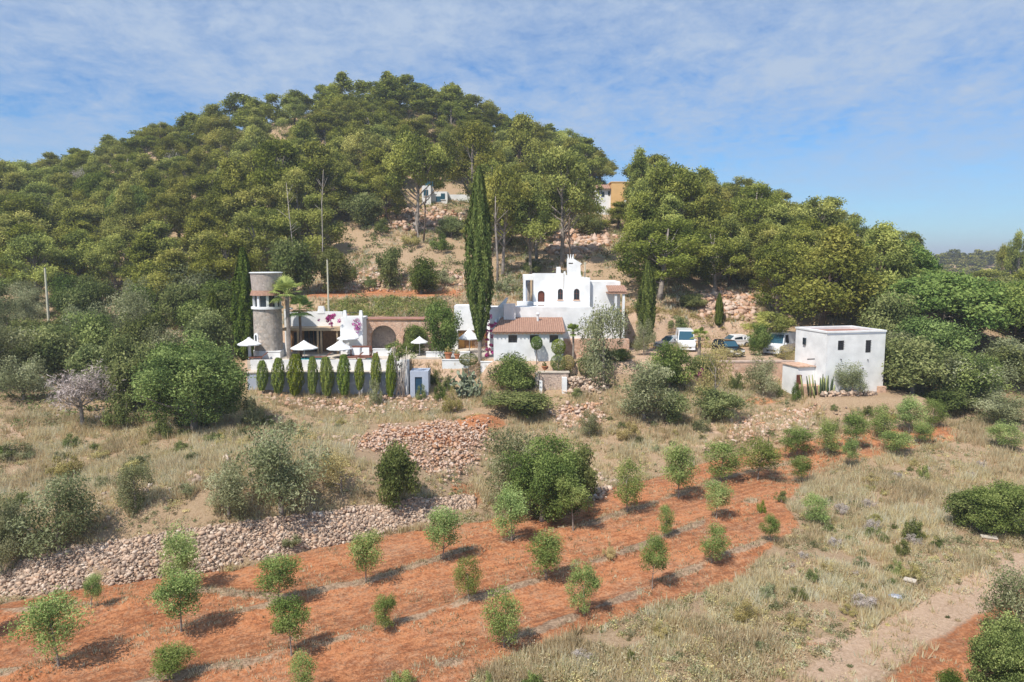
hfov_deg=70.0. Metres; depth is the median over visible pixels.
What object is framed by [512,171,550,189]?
pine tree
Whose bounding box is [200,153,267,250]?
pine tree
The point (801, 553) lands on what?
shrub
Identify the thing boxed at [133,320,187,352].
olive tree
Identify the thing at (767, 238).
pine tree
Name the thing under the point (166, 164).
pine tree
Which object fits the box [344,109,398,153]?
pine tree
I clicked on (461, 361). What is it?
topiary
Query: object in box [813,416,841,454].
almond tree
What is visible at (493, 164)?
pine tree
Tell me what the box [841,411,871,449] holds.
almond tree
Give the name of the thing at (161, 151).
pine tree
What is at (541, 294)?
door
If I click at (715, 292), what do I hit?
rock outcrop
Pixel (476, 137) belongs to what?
pine tree
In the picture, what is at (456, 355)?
plant pot
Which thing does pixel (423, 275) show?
carob tree
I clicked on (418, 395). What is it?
shrub
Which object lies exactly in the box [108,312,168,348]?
evergreen tree
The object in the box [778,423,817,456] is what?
almond tree
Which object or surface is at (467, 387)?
prickly pear
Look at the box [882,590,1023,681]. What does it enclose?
ploughed soil
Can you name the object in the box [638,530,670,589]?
almond tree
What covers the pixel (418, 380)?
door
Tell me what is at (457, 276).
loose rocks
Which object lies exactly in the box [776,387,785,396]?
shrub
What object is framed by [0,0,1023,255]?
sky
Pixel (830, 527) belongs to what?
shrub
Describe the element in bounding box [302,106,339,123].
pine tree
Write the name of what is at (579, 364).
topiary
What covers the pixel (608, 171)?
pine tree
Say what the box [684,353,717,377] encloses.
evergreen tree
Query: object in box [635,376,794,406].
garden planting
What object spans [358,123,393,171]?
pine tree
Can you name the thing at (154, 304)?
carob tree
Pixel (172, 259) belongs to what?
pine tree
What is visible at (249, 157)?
pine tree
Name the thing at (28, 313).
olive tree
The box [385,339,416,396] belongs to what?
forked tree
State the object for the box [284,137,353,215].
pine tree
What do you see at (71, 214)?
pine tree
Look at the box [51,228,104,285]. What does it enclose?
pine tree
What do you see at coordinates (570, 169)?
pine tree
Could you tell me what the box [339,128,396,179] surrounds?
pine tree
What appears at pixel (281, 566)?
almond tree
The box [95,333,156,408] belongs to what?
evergreen tree
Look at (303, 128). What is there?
pine tree
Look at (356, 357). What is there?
sun lounger
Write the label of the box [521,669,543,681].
shrub
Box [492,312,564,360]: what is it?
annex
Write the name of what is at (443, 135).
pine tree
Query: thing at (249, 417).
shrub
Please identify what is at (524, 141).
pine tree
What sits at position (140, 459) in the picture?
shrub
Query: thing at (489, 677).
shrub
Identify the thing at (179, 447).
shrub
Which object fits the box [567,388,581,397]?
shrub
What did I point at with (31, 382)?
olive tree
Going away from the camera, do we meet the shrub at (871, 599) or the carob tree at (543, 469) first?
the shrub at (871, 599)
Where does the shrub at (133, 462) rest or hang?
on the hillside
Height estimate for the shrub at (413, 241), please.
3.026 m
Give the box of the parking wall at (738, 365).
[699,360,794,379]
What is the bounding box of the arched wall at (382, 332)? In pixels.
[366,317,434,350]
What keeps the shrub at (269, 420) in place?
on the hillside
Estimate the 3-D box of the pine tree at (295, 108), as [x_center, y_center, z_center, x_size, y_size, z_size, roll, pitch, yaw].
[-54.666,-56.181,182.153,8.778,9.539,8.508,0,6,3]
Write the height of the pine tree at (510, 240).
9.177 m
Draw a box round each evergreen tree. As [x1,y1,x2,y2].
[4,316,56,350]
[4,321,82,382]
[50,312,98,328]
[52,279,101,316]
[59,342,119,396]
[72,274,121,316]
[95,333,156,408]
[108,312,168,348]
[156,280,204,330]
[182,308,233,348]
[200,289,232,324]
[264,236,318,296]
[312,246,358,293]
[335,192,387,226]
[374,438,422,509]
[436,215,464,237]
[558,442,598,500]
[570,214,603,234]
[599,349,613,359]
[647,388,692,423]
[679,293,708,309]
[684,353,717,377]
[856,289,927,343]
[881,333,964,393]
[903,350,954,386]
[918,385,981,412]
[927,305,968,324]
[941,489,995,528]
[979,341,1023,384]
[997,276,1018,282]
[1002,326,1023,345]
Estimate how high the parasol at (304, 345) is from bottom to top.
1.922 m
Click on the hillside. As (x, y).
(858, 641)
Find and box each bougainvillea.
[318,313,340,326]
[351,318,360,332]
[484,330,493,356]
[486,314,496,338]
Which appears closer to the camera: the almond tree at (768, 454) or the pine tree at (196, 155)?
the almond tree at (768, 454)
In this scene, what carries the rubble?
on the hillside
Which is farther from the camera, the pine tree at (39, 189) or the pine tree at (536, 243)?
the pine tree at (39, 189)
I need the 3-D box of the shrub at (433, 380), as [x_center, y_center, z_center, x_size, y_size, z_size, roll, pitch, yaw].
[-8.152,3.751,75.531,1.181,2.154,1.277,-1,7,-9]
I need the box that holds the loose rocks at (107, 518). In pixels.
[94,427,341,520]
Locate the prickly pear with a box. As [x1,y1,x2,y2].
[449,368,482,397]
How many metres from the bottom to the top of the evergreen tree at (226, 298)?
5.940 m
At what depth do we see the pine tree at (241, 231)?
104.75 m
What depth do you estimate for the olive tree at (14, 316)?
86.72 m
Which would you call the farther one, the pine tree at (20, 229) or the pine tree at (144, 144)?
the pine tree at (144, 144)
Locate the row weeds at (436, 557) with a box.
[0,449,821,681]
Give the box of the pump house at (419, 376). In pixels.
[410,368,430,397]
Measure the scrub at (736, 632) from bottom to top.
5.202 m
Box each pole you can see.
[44,267,49,321]
[326,259,329,310]
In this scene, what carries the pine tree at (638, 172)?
on the hillside
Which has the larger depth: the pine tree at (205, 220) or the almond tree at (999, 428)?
the pine tree at (205, 220)
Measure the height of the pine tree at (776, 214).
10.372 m
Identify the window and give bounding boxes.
[436,196,440,202]
[508,335,516,342]
[549,335,557,342]
[558,289,562,299]
[574,289,578,299]
[865,340,870,352]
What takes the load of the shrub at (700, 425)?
on the hillside
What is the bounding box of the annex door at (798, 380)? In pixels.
[796,375,801,389]
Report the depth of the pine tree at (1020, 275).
113.94 m
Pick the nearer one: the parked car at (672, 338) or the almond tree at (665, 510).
the almond tree at (665, 510)
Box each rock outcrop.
[379,202,465,236]
[544,226,617,259]
[548,401,610,432]
[695,287,757,320]
[725,402,826,444]
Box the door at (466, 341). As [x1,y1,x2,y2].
[465,340,470,347]
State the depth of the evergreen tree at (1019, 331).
84.27 m
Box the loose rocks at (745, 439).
[694,407,914,451]
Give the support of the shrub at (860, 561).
on the hillside
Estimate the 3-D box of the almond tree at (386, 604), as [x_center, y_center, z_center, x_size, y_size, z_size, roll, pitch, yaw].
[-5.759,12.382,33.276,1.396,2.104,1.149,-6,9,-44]
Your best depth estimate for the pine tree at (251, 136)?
159.75 m
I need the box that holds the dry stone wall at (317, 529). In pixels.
[0,494,477,597]
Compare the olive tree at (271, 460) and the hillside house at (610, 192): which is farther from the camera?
the hillside house at (610, 192)
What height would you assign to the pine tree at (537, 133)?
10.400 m
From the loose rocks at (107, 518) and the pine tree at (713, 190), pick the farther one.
the pine tree at (713, 190)
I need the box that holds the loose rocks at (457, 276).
[343,266,466,292]
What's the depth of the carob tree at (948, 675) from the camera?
28.29 m
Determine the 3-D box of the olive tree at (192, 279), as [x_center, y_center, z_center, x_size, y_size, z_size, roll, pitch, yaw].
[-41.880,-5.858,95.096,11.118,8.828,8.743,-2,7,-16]
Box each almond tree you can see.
[2,583,95,666]
[81,572,104,607]
[145,564,206,631]
[145,640,199,679]
[156,520,204,583]
[252,553,304,599]
[266,592,311,655]
[287,648,317,681]
[345,528,385,582]
[370,591,397,629]
[423,505,465,559]
[449,554,486,600]
[478,582,523,647]
[491,481,531,540]
[522,527,565,579]
[552,471,593,530]
[564,556,603,616]
[613,457,648,512]
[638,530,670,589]
[656,503,675,534]
[658,439,700,497]
[697,440,748,481]
[698,521,731,563]
[702,478,735,517]
[736,436,783,479]
[756,512,780,539]
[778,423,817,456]
[787,454,813,481]
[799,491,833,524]
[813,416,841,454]
[840,437,858,466]
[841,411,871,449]
[868,403,899,434]
[878,430,915,452]
[894,392,930,432]
[910,420,936,444]
[921,398,950,426]
[984,418,1023,447]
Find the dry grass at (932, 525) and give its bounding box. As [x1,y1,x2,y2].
[0,349,1023,681]
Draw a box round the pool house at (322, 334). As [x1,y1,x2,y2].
[282,306,367,354]
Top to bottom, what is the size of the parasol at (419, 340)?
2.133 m
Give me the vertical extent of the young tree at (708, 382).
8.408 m
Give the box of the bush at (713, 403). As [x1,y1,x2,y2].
[690,385,751,419]
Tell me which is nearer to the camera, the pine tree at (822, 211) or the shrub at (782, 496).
the shrub at (782, 496)
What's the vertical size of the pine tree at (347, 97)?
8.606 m
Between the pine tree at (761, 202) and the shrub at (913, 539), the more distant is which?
the pine tree at (761, 202)
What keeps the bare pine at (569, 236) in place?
on the hillside
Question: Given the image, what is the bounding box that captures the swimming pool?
[301,357,330,359]
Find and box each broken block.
[903,577,917,584]
[980,534,998,542]
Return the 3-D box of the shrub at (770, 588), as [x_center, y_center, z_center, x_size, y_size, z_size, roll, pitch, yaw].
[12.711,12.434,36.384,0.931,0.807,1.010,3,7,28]
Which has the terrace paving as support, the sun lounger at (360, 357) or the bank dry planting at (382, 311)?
the sun lounger at (360, 357)
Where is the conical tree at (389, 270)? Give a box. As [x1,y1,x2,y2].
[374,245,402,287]
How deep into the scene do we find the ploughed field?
36.42 m
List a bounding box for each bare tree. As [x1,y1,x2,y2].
[44,361,124,425]
[69,166,85,178]
[165,148,176,177]
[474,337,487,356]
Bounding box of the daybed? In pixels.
[350,346,371,355]
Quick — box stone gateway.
[535,371,569,392]
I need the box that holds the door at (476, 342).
[472,340,477,347]
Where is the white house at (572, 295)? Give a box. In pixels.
[490,254,628,356]
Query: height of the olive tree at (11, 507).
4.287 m
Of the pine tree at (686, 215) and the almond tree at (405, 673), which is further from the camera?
the pine tree at (686, 215)
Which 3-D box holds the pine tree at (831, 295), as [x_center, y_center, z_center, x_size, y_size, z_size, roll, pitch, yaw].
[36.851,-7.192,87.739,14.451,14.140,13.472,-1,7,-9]
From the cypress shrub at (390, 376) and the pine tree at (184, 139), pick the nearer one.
the cypress shrub at (390, 376)
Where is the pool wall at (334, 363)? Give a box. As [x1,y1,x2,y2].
[247,359,409,395]
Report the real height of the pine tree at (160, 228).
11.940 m
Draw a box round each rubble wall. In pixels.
[567,370,610,389]
[819,389,877,396]
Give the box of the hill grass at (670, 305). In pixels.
[159,195,986,340]
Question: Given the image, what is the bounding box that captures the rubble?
[339,413,494,485]
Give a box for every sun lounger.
[249,352,267,359]
[347,352,362,359]
[359,352,377,358]
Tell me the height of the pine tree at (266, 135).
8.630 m
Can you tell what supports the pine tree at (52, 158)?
on the hillside
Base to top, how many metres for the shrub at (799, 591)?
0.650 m
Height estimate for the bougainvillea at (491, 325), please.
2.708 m
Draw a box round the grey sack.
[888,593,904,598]
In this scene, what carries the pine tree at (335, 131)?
on the hillside
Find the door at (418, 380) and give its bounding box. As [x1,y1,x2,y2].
[415,377,421,394]
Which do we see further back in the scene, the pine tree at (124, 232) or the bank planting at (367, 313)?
the pine tree at (124, 232)
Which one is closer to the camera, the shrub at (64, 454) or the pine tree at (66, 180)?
the shrub at (64, 454)
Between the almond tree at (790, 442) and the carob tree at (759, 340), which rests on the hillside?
the carob tree at (759, 340)
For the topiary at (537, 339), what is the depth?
74.97 m
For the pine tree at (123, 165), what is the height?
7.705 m
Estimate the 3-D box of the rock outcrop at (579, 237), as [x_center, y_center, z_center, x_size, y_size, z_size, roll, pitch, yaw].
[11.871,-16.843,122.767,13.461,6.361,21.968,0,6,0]
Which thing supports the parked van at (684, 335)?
on the hillside
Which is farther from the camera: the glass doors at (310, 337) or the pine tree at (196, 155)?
the pine tree at (196, 155)
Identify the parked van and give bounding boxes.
[675,328,695,350]
[763,331,795,354]
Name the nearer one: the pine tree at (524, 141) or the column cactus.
the column cactus
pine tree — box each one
[0,158,29,193]
[0,171,27,195]
[0,193,23,213]
[0,195,60,247]
[0,209,57,260]
[0,220,66,286]
[0,231,67,297]
[3,159,40,182]
[12,181,67,206]
[22,166,74,185]
[30,162,41,169]
[35,152,62,168]
[40,164,68,202]
[43,172,80,199]
[43,191,69,234]
[46,197,105,228]
[46,219,101,272]
[50,188,95,207]
[51,207,96,250]
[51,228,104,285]
[58,154,78,171]
[62,150,92,175]
[75,155,102,176]
[81,232,135,295]
[89,144,140,171]
[90,178,121,225]
[93,181,142,255]
[93,225,145,268]
[95,139,120,162]
[96,168,117,205]
[101,151,140,183]
[115,156,132,182]
[116,230,166,293]
[121,135,162,158]
[121,151,168,195]
[130,218,186,270]
[136,166,174,219]
[136,192,186,236]
[137,121,175,144]
[138,181,193,242]
[142,247,204,304]
[149,134,185,165]
[156,155,193,175]
[161,132,200,158]
[162,131,185,151]
[164,161,203,192]
[175,229,234,286]
[178,196,213,252]
[178,209,225,262]
[181,146,215,200]
[184,172,220,197]
[187,234,265,285]
[188,103,229,137]
[189,133,219,161]
[195,148,230,177]
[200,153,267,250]
[201,126,245,155]
[202,112,233,151]
[212,184,293,262]
[218,209,289,271]
[224,124,269,168]
[231,205,303,259]
[235,129,272,142]
[238,149,270,197]
[239,134,322,234]
[240,107,273,138]
[241,140,281,172]
[266,166,325,243]
[273,97,308,131]
[281,125,296,139]
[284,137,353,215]
[285,191,352,260]
[287,117,323,158]
[287,143,311,176]
[293,111,347,143]
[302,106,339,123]
[312,109,351,141]
[317,147,358,205]
[323,93,368,118]
[325,125,357,147]
[326,135,361,170]
[326,170,373,219]
[334,98,366,124]
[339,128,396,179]
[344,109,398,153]
[353,147,409,197]
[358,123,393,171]
[362,110,401,136]
[363,101,381,119]
[366,162,407,219]
[376,101,407,120]
[381,130,458,234]
[389,123,422,185]
[393,117,433,140]
[417,114,442,139]
[433,100,471,130]
[436,124,458,156]
[436,128,455,181]
[440,120,505,195]
[453,113,499,138]
[454,119,498,164]
[457,203,523,251]
[458,146,502,195]
[459,94,507,126]
[464,160,510,178]
[465,120,493,140]
[465,159,511,205]
[484,162,538,276]
[492,130,507,148]
[492,218,526,243]
[497,111,544,172]
[501,146,524,168]
[507,188,561,273]
[509,162,533,175]
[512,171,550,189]
[519,146,606,267]
[525,184,565,260]
[529,121,555,146]
[529,139,555,174]
[541,130,559,149]
[544,128,585,148]
[553,175,605,221]
[558,137,584,158]
[567,141,609,175]
[585,153,613,178]
[589,150,620,181]
[599,201,629,229]
[611,190,665,272]
[612,216,718,300]
[619,153,670,180]
[620,158,680,200]
[623,145,655,220]
[631,162,723,232]
[649,192,692,276]
[650,198,697,221]
[681,180,735,220]
[684,225,750,288]
[689,192,733,274]
[690,186,750,253]
[696,166,728,201]
[709,212,758,286]
[716,196,738,217]
[719,175,755,202]
[721,180,786,255]
[721,182,730,200]
[727,182,781,215]
[731,274,758,280]
[734,200,762,222]
[736,227,789,276]
[738,311,795,333]
[741,222,778,262]
[749,240,817,321]
[756,203,794,236]
[759,224,829,307]
[773,188,799,213]
[774,222,888,325]
[787,195,858,228]
[787,204,835,215]
[788,217,830,246]
[803,229,827,261]
[803,233,862,292]
[835,211,861,225]
[837,217,874,243]
[839,220,924,302]
[897,230,933,255]
[907,238,928,253]
[970,268,1015,283]
[991,243,1010,277]
[1001,228,1023,274]
[1010,270,1023,281]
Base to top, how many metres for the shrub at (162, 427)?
2.776 m
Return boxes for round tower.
[249,272,283,356]
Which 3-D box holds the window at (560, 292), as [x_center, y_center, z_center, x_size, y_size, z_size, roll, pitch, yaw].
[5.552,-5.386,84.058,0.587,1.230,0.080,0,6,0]
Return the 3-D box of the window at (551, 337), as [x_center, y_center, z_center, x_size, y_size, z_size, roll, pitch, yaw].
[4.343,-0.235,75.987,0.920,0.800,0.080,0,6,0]
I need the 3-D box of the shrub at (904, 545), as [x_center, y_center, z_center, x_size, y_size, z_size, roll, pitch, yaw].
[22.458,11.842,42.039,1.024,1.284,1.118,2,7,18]
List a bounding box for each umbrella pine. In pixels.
[70,171,111,206]
[103,183,150,218]
[843,238,948,277]
[858,269,1023,330]
[957,277,1023,345]
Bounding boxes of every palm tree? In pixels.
[269,275,303,357]
[285,295,314,356]
[566,323,581,362]
[690,326,710,355]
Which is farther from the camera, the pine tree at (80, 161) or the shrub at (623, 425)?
the pine tree at (80, 161)
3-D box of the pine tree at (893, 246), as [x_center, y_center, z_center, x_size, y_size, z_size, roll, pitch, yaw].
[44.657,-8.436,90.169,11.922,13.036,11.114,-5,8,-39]
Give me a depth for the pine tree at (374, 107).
181.56 m
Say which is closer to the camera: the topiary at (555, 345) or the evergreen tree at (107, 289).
the topiary at (555, 345)
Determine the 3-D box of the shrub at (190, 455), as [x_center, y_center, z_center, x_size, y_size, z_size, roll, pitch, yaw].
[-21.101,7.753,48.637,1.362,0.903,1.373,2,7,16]
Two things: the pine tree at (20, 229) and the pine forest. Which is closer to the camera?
the pine tree at (20, 229)
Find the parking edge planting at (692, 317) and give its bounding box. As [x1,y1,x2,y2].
[620,304,755,347]
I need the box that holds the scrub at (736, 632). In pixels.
[0,388,1023,681]
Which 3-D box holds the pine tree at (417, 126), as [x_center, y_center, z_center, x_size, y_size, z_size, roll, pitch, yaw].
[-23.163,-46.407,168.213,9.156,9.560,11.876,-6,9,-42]
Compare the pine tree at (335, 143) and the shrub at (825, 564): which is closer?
the shrub at (825, 564)
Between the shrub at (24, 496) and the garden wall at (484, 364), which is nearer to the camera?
the shrub at (24, 496)
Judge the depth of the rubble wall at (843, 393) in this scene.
69.98 m
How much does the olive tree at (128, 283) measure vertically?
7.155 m
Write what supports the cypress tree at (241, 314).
on the hillside
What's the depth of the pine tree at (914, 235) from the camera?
139.54 m
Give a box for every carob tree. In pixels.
[0,276,12,306]
[20,323,79,374]
[43,272,79,313]
[56,309,123,373]
[112,284,169,327]
[121,324,255,431]
[147,335,204,415]
[172,299,230,338]
[195,278,232,302]
[401,323,428,353]
[404,255,440,293]
[421,299,462,358]
[481,352,544,390]
[497,431,588,524]
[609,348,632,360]
[645,338,696,390]
[745,322,774,355]
[891,311,985,376]
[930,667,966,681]
[934,348,1018,399]
[960,478,1023,537]
[962,603,1023,681]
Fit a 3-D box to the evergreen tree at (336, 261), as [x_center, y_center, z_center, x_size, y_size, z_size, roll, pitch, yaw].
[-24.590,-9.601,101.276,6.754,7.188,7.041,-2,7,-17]
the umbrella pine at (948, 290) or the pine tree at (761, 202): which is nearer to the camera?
the umbrella pine at (948, 290)
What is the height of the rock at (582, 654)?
0.625 m
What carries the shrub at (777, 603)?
on the hillside
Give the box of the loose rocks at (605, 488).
[588,465,617,500]
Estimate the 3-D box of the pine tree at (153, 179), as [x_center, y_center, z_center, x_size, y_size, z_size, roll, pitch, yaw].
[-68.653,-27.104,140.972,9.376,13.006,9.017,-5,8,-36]
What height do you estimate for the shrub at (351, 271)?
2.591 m
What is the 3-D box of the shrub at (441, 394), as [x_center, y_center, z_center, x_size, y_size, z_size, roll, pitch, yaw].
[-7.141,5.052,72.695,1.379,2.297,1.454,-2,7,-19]
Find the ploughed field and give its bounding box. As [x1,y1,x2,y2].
[0,451,821,681]
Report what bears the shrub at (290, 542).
on the dry stone wall at (317, 529)
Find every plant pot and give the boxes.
[444,347,451,358]
[454,349,459,358]
[541,362,547,369]
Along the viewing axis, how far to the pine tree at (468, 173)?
145.89 m
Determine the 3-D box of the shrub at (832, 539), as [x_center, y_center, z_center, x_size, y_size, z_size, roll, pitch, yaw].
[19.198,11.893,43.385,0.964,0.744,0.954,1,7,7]
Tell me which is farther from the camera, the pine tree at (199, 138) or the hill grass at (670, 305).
the pine tree at (199, 138)
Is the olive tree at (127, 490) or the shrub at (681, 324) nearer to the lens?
the olive tree at (127, 490)
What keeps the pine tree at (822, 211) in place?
on the hillside
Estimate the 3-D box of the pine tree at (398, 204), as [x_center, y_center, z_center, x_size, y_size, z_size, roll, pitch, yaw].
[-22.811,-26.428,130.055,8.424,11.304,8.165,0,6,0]
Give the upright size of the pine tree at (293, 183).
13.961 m
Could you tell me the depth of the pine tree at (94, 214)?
129.46 m
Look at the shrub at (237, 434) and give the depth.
57.81 m
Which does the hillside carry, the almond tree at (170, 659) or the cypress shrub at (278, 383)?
the cypress shrub at (278, 383)
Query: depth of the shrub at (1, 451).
55.79 m
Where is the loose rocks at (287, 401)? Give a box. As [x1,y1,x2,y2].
[266,392,463,413]
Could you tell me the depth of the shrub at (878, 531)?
44.76 m
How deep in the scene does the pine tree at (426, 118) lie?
177.07 m
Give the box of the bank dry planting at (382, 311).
[319,292,442,316]
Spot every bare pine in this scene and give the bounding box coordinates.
[277,183,297,290]
[314,179,326,279]
[421,189,437,240]
[493,196,507,290]
[565,216,580,263]
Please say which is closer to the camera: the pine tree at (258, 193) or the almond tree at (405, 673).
the almond tree at (405, 673)
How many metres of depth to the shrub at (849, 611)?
34.70 m
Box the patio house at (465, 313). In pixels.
[452,304,489,348]
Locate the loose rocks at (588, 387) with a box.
[563,358,616,398]
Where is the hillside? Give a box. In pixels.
[0,109,1023,681]
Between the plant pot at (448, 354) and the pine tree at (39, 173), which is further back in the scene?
the pine tree at (39, 173)
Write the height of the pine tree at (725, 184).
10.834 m
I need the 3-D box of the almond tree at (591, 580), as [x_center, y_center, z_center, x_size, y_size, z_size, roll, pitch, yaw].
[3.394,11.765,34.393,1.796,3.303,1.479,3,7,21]
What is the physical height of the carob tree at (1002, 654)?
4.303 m
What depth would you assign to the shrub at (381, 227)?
123.48 m
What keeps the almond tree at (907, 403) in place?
on the hillside
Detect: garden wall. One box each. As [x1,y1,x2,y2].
[258,351,281,358]
[372,348,391,355]
[426,351,469,356]
[442,359,469,368]
[480,361,492,371]
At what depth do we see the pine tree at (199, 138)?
169.39 m
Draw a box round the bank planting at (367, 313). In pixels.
[316,293,444,316]
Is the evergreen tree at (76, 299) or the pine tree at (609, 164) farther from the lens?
the pine tree at (609, 164)
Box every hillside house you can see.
[422,182,469,204]
[594,181,629,214]
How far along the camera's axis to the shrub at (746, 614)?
33.66 m
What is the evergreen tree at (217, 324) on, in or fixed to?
on the hillside
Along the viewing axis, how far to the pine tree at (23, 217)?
117.12 m
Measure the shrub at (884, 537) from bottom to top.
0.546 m
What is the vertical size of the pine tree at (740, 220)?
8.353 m
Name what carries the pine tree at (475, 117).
on the hillside
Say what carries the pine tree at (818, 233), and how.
on the hillside
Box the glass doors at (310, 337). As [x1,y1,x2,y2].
[294,331,322,350]
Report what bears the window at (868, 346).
in the block house at (820, 351)
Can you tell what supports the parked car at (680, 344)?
on the hillside
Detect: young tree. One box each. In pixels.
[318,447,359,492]
[694,334,734,401]
[706,346,746,358]
[771,344,794,359]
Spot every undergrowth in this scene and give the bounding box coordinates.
[0,107,1023,426]
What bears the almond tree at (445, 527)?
on the ploughed field
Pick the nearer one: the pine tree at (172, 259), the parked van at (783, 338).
the parked van at (783, 338)
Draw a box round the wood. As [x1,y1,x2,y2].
[934,249,1023,277]
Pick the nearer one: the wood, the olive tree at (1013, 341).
the olive tree at (1013, 341)
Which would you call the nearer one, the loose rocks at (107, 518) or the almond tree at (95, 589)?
the almond tree at (95, 589)
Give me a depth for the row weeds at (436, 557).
37.40 m
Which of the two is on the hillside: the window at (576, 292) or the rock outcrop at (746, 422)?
the rock outcrop at (746, 422)
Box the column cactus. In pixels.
[800,375,834,397]
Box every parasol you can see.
[237,337,260,359]
[290,340,317,357]
[327,340,352,357]
[337,332,358,355]
[411,336,427,355]
[458,328,477,352]
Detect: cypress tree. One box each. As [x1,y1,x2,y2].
[206,290,224,346]
[229,247,253,360]
[463,165,494,363]
[636,260,656,351]
[714,293,723,326]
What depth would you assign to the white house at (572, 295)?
83.77 m
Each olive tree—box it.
[0,294,21,319]
[0,302,29,350]
[0,323,45,388]
[0,353,55,401]
[0,485,33,555]
[0,510,22,575]
[2,467,105,560]
[4,286,49,323]
[5,279,48,318]
[60,301,122,335]
[102,287,154,345]
[112,461,156,512]
[118,274,158,312]
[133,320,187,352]
[145,262,220,319]
[200,454,251,518]
[222,414,335,515]
[479,418,541,514]
[577,300,629,390]
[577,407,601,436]
[610,357,681,420]
[632,319,656,355]
[742,351,782,395]
[833,359,869,393]
[882,328,918,374]
[937,350,1018,408]
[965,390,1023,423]
[974,561,1023,635]
[977,335,1023,386]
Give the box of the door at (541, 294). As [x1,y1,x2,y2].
[538,291,543,305]
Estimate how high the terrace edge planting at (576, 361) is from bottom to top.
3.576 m
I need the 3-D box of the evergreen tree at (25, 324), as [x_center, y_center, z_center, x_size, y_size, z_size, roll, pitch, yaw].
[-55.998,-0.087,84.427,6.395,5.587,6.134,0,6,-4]
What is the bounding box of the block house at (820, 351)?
[781,325,886,396]
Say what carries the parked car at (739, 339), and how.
on the hillside
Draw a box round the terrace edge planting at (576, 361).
[437,358,629,389]
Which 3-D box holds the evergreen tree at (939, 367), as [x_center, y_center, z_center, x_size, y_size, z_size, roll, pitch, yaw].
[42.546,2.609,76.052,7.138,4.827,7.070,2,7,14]
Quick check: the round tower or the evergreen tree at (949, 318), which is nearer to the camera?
the round tower
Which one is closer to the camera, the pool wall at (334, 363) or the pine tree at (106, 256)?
the pool wall at (334, 363)
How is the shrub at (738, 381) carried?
on the hillside
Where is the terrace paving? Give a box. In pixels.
[247,348,493,370]
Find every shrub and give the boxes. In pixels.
[0,441,35,459]
[0,446,14,460]
[2,490,32,507]
[22,450,35,458]
[44,452,84,477]
[52,451,66,458]
[62,433,81,447]
[88,443,99,449]
[91,446,110,458]
[92,475,113,487]
[100,389,143,428]
[120,458,147,472]
[121,452,150,469]
[137,439,149,444]
[146,412,173,438]
[171,440,192,452]
[174,428,190,437]
[178,483,196,495]
[183,452,201,460]
[202,432,228,444]
[214,434,232,443]
[230,423,252,437]
[235,436,254,445]
[240,396,266,428]
[256,360,269,393]
[257,414,275,426]
[270,357,285,394]
[273,417,297,431]
[282,534,301,547]
[286,353,304,396]
[293,427,316,441]
[306,356,318,395]
[319,356,334,398]
[319,457,339,473]
[335,417,346,424]
[336,354,350,397]
[342,264,356,276]
[354,358,364,394]
[363,276,378,287]
[368,217,391,234]
[368,378,382,406]
[370,353,381,391]
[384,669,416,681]
[385,355,396,396]
[399,230,420,245]
[415,384,426,399]
[428,234,454,251]
[430,369,438,384]
[433,381,446,400]
[437,269,456,284]
[441,385,462,412]
[442,374,451,391]
[482,388,495,406]
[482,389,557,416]
[485,671,492,681]
[493,272,521,292]
[520,257,543,272]
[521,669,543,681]
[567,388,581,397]
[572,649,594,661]
[602,542,615,559]
[616,421,640,440]
[617,421,625,427]
[624,649,640,664]
[634,436,642,442]
[652,622,669,639]
[668,315,690,329]
[692,409,711,432]
[728,370,743,389]
[731,599,758,622]
[755,641,768,652]
[756,500,766,512]
[758,582,776,599]
[768,600,781,609]
[773,490,789,502]
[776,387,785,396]
[784,613,807,626]
[788,586,808,599]
[791,380,801,399]
[799,551,809,558]
[805,567,819,582]
[806,540,819,547]
[813,410,825,418]
[820,562,833,572]
[823,522,837,531]
[826,537,841,546]
[833,503,849,514]
[838,603,857,616]
[852,592,878,608]
[853,556,869,566]
[861,405,873,415]
[861,472,880,481]
[861,499,878,507]
[862,519,880,529]
[865,526,884,536]
[866,513,882,520]
[878,534,889,542]
[879,488,888,494]
[883,564,894,571]
[885,408,896,420]
[891,560,904,576]
[892,538,911,555]
[899,533,922,543]
[900,562,923,582]
[901,517,925,540]
[909,458,919,465]
[916,465,930,479]
[929,538,943,547]
[952,535,964,542]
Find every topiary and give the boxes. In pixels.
[459,353,477,376]
[530,336,542,364]
[550,354,566,370]
[551,339,565,364]
[561,355,574,370]
[577,356,592,377]
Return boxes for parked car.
[653,335,676,348]
[670,342,691,357]
[712,339,744,356]
[724,334,749,346]
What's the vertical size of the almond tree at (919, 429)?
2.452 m
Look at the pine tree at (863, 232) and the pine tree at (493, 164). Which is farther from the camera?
the pine tree at (493, 164)
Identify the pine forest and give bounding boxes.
[13,71,613,177]
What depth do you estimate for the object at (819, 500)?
46.84 m
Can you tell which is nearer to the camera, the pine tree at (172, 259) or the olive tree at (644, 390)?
the olive tree at (644, 390)
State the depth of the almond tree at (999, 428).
60.59 m

